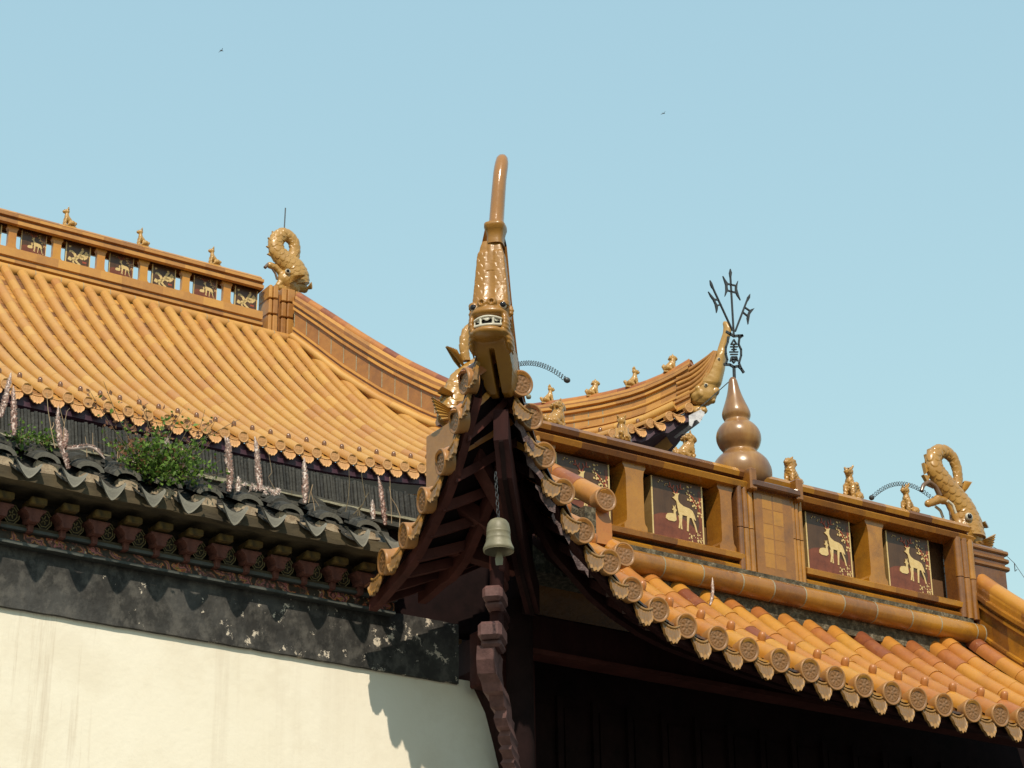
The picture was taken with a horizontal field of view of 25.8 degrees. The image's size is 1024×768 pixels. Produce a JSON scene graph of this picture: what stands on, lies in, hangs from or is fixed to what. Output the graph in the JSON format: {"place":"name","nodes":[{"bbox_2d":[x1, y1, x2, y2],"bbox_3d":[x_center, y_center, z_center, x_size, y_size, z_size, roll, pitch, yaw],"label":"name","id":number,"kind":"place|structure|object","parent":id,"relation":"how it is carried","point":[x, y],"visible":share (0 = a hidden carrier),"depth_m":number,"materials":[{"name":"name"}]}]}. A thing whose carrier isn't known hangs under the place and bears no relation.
{"place":"outdoors","nodes":[
{"label":"outdoors","id":0,"kind":"place"},
{"bbox_2d":[0,208,705,494],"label":"temple hall","id":1,"kind":"structure","parent":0,"point":[291,375],"depth_m":28.24,"materials":[{"name":"tile"}]},
{"bbox_2d":[62,207,76,227],"bbox_3d":[-5.911,-2.217,29.942,0.216,0.304,0.145,14,-28,-30],"label":"seated beast","id":2,"kind":"object","parent":1,"relation":"on","point":[68,220],"visible":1,"depth_m":29.89,"materials":[{"name":"metal"}]},
{"bbox_2d":[137,227,149,246],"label":"seated beast","id":3,"kind":"object","parent":1,"relation":"on","point":[141,240],"visible":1,"depth_m":30.43,"materials":[{"name":"metal"}]},
{"bbox_2d":[208,247,221,265],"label":"seated beast","id":4,"kind":"object","parent":1,"relation":"on","point":[213,259],"visible":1,"depth_m":30.97,"materials":[{"name":"metal"}]},
{"bbox_2d":[263,228,311,292],"bbox_3d":[-3.175,-1.742,31.642,0.719,1.010,0.329,14,-28,-30],"label":"dragon fish finial","id":5,"kind":"object","parent":1,"relation":"on","point":[289,268],"visible":0.98,"depth_m":31.54,"materials":[{"name":"metal"}]},
{"bbox_2d":[540,384,554,403],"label":"seated beast","id":6,"kind":"object","parent":1,"relation":"on","point":[548,397],"visible":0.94,"depth_m":28.77,"materials":[{"name":"metal"}]},
{"bbox_2d":[585,379,599,396],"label":"seated beast","id":7,"kind":"object","parent":1,"relation":"on","point":[595,384],"visible":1,"depth_m":28.51,"materials":[{"name":"metal"}]},
{"bbox_2d":[623,366,639,387],"bbox_3d":[1.513,-0.081,28.356,0.216,0.304,0.145,3,-24,-8],"label":"seated beast","id":8,"kind":"object","parent":1,"relation":"on","point":[633,380],"visible":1,"depth_m":28.31,"materials":[{"name":"metal"}]},
{"bbox_2d":[662,354,677,372],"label":"seated beast","id":9,"kind":"object","parent":1,"relation":"on","point":[670,364],"visible":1,"depth_m":28.14,"materials":[{"name":"metal"}]},
{"bbox_2d":[676,321,730,414],"bbox_3d":[2.415,-0.152,27.919,0.727,1.264,0.280,-13,-26,25],"label":"fish finial","id":10,"kind":"object","parent":1,"relation":"attached to","point":[702,382],"visible":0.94,"depth_m":27.79,"materials":[{"name":"metal"}]},
{"bbox_2d":[0,0,1023,598],"label":"sky","id":11,"kind":"structure","parent":0,"point":[856,167],"materials":[{"name":"blue"}]},
{"label":"ground","id":12,"kind":"structure","parent":0,"visible":0},
{"bbox_2d":[0,405,497,767],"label":"boundary wall","id":13,"kind":"structure","parent":12,"relation":"on","point":[175,625],"depth_m":12.45,"materials":[{"name":"beige paint"}]},
{"bbox_2d":[0,373,11,417],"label":"stonecrop","id":14,"kind":"object","parent":13,"relation":"on","point":[3,404],"visible":1,"depth_m":11.97,"materials":[{"name":"beige plant"}]},
{"bbox_2d":[10,386,17,435],"bbox_3d":[-2.663,0.142,11.982,0.057,0.284,0.047,14,-28,-30],"label":"stonecrop","id":15,"kind":"object","parent":13,"relation":"on","point":[13,419],"visible":1,"depth_m":11.96,"materials":[{"name":"beige plant"}]},
{"bbox_2d":[1,417,38,457],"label":"roof weed","id":16,"kind":"object","parent":13,"relation":"on","point":[19,437],"visible":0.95,"depth_m":12.03,"materials":[{"name":"green plant"}]},
{"bbox_2d":[21,421,58,458],"bbox_3d":[-2.539,0.305,12.117,0.193,0.199,0.185,0,-24,-2],"label":"roof weed","id":17,"kind":"object","parent":13,"relation":"on","point":[45,441],"visible":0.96,"depth_m":12.10,"materials":[{"name":"green plant"}]},
{"bbox_2d":[46,393,55,447],"bbox_3d":[-2.486,0.196,12.082,0.072,0.312,0.012,8,-25,-18],"label":"dry stem","id":18,"kind":"object","parent":13,"relation":"on","point":[50,424],"visible":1,"depth_m":12.06,"materials":[{"name":"plant"}]},
{"bbox_2d":[55,407,104,468],"bbox_3d":[-2.342,0.309,12.137,0.304,0.350,0.044,14,-28,-30],"label":"stonecrop","id":19,"kind":"object","parent":13,"relation":"on","point":[61,444],"visible":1,"depth_m":12.09,"materials":[{"name":"beige plant"}]},
{"bbox_2d":[59,404,69,440],"bbox_3d":[-2.426,0.213,12.115,0.058,0.215,0.015,12,-27,-27],"label":"dry stem","id":20,"kind":"object","parent":19,"relation":"attached to","point":[63,421],"visible":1,"depth_m":12.13,"materials":[{"name":"plant"}]},
{"bbox_2d":[85,381,239,488],"bbox_3d":[-1.954,0.325,12.389,0.926,0.582,0.312,14,-28,-30],"label":"wild shrub","id":21,"kind":"object","parent":13,"relation":"on","point":[158,464],"visible":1,"depth_m":12.34,"materials":[{"name":"green plant"}]},
{"bbox_2d":[164,436,169,448],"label":"stonecrop","id":22,"kind":"object","parent":13,"relation":"on","point":[166,440],"visible":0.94,"depth_m":12.43,"materials":[{"name":"beige plant"}]},
{"bbox_2d":[224,436,233,491],"bbox_3d":[-1.596,0.451,12.607,0.072,0.327,0.051,14,-28,-30],"label":"stonecrop","id":23,"kind":"object","parent":13,"relation":"on","point":[228,460],"visible":0.99,"depth_m":12.60,"materials":[{"name":"beige plant"}]},
{"bbox_2d":[235,476,241,491],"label":"stonecrop","id":24,"kind":"object","parent":13,"relation":"on","point":[238,484],"visible":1,"depth_m":12.59,"materials":[{"name":"beige plant"}]},
{"bbox_2d":[242,437,281,495],"bbox_3d":[-1.420,0.465,12.728,0.250,0.339,0.082,14,-28,-30],"label":"stonecrop","id":25,"kind":"object","parent":13,"relation":"on","point":[260,487],"visible":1,"depth_m":12.69,"materials":[{"name":"beige plant"}]},
{"bbox_2d":[301,457,308,503],"bbox_3d":[-1.186,0.553,12.853,0.048,0.280,0.047,14,-28,-30],"label":"stonecrop","id":26,"kind":"object","parent":13,"relation":"on","point":[305,487],"visible":1,"depth_m":12.83,"materials":[{"name":"beige plant"}]},
{"bbox_2d":[308,485,318,510],"bbox_3d":[-1.137,0.651,12.843,0.076,0.164,0.020,14,-28,-30],"label":"dry stem","id":27,"kind":"object","parent":13,"relation":"on","point":[312,498],"visible":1,"depth_m":12.84,"materials":[{"name":"plant"}]},
{"bbox_2d":[345,477,349,511],"bbox_3d":[-0.952,0.611,12.990,0.014,0.288,0.032,-13,-27,26],"label":"dry stem","id":28,"kind":"object","parent":13,"relation":"on","point":[348,495],"visible":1,"depth_m":12.97,"materials":[{"name":"brown plant"}]},
{"bbox_2d":[353,471,368,515],"bbox_3d":[-0.877,0.631,13.039,0.102,0.301,0.020,14,-28,-30],"label":"dry stem","id":29,"kind":"object","parent":13,"relation":"on","point":[359,508],"visible":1,"depth_m":13.03,"materials":[{"name":"brown plant"}]},
{"bbox_2d":[370,500,375,519],"bbox_3d":[-0.811,0.730,13.043,0.040,0.121,0.038,14,-28,-30],"label":"stonecrop","id":30,"kind":"object","parent":13,"relation":"on","point":[372,509],"visible":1,"depth_m":13.03,"materials":[{"name":"plant"}]},
{"bbox_2d":[378,476,386,525],"bbox_3d":[-0.758,0.682,13.103,0.069,0.297,0.041,14,-28,-30],"label":"stonecrop","id":31,"kind":"object","parent":13,"relation":"on","point":[382,504],"visible":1,"depth_m":13.09,"materials":[{"name":"plant"}]},
{"bbox_2d":[389,487,399,525],"bbox_3d":[-0.689,0.726,13.139,0.080,0.253,0.013,12,-27,-26],"label":"dry stem","id":32,"kind":"object","parent":13,"relation":"on","point":[397,509],"visible":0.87,"depth_m":13.15,"materials":[{"name":"plant"}]},
{"bbox_2d":[364,231,1023,767],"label":"gate pavilion","id":33,"kind":"structure","parent":12,"relation":"on","point":[828,629],"depth_m":14.38,"materials":[{"name":"orange ceramic"}]},
{"bbox_2d":[431,324,474,426],"bbox_3d":[-0.256,-0.045,14.415,0.668,0.810,0.234,14,-28,-30],"label":"dragon fish finial","id":34,"kind":"object","parent":33,"relation":"on","point":[450,393],"visible":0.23,"depth_m":14.24,"materials":[{"name":"metal"}]},
{"bbox_2d":[468,154,518,398],"bbox_3d":[-0.106,-0.653,12.559,0.257,1.423,0.425,-5,-24,11],"label":"corner dragon finial","id":35,"kind":"object","parent":33,"relation":"on","point":[490,324],"visible":1,"depth_m":12.38,"materials":[{"name":"gold metal"}]},
{"bbox_2d":[483,471,513,564],"bbox_3d":[-0.073,0.716,11.980,0.165,0.532,0.165,14,-28,-30],"label":"wind bell","id":36,"kind":"object","parent":33,"relation":"hanging from","point":[498,545],"visible":1,"depth_m":11.90,"materials":[{"name":"grey metal"}]},
{"bbox_2d":[519,360,569,382],"bbox_3d":[0.203,-0.094,14.766,0.431,0.100,0.038,14,-28,-30],"label":"coil whisker","id":37,"kind":"object","parent":33,"relation":"attached to","point":[566,379],"visible":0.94,"depth_m":14.79,"materials":[{"name":"grey metal"}]},
{"bbox_2d":[543,398,565,425],"bbox_3d":[0.278,0.204,14.684,0.196,0.242,0.127,19,-31,-38],"label":"seated beast","id":38,"kind":"object","parent":33,"relation":"on","point":[556,415],"visible":0.59,"depth_m":14.67,"materials":[{"name":"metal"}]},
{"bbox_2d":[613,414,630,441],"bbox_3d":[0.732,0.309,14.951,0.127,0.256,0.189,-3,-24,5],"label":"seated beast","id":39,"kind":"object","parent":33,"relation":"on","point":[621,431],"visible":0.52,"depth_m":14.91,"materials":[{"name":"metal"}]},
{"bbox_2d":[672,430,696,457],"bbox_3d":[1.173,0.432,15.225,0.196,0.242,0.127,11,-26,-25],"label":"seated beast","id":40,"kind":"object","parent":33,"relation":"on","point":[689,441],"visible":0.61,"depth_m":15.20,"materials":[{"name":"metal"}]},
{"bbox_2d":[709,577,713,604],"bbox_3d":[1.292,1.342,14.508,0.048,0.195,0.030,14,-28,-30],"label":"stonecrop","id":41,"kind":"object","parent":33,"relation":"on","point":[712,593],"visible":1,"depth_m":14.50,"materials":[{"name":"plant"}]},
{"bbox_2d":[708,269,771,480],"bbox_3d":[1.573,-0.039,15.721,0.426,1.719,0.412,14,-28,-30],"label":"gourd finial","id":42,"kind":"object","parent":33,"relation":"on","point":[738,437],"visible":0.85,"depth_m":15.46,"materials":[{"name":"ceramic"}]},
{"bbox_2d":[697,381,728,409],"bbox_3d":[1.574,0.093,17.534,0.007,1.250,3.468,-1,-24,1],"label":"stay wire","id":43,"kind":"object","parent":42,"relation":"attached to","point":[713,395],"visible":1,"depth_m":17.45,"materials":[{"name":"metal"}]},
{"bbox_2d":[783,457,803,483],"bbox_3d":[1.967,0.633,15.704,0.127,0.242,0.196,-17,-29,33],"label":"seated beast","id":44,"kind":"object","parent":33,"relation":"on","point":[790,472],"visible":0.56,"depth_m":15.66,"materials":[{"name":"metal"}]},
{"bbox_2d":[843,465,863,498],"bbox_3d":[2.427,0.729,15.995,0.146,0.294,0.217,-13,-26,25],"label":"seated beast","id":45,"kind":"object","parent":33,"relation":"on","point":[851,487],"visible":0.64,"depth_m":15.94,"materials":[{"name":"metal"}]},
{"bbox_2d":[900,483,919,512],"bbox_3d":[2.882,0.854,16.261,0.127,0.267,0.189,-19,-30,36],"label":"seated beast","id":46,"kind":"object","parent":33,"relation":"on","point":[906,502],"visible":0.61,"depth_m":16.21,"materials":[{"name":"metal"}]},
{"bbox_2d":[869,444,995,547],"bbox_3d":[3.051,0.789,16.406,1.173,0.824,0.241,14,-28,-30],"label":"dragon fish finial","id":47,"kind":"object","parent":33,"relation":"on","point":[953,496],"visible":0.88,"depth_m":16.46,"materials":[{"name":"metal"}]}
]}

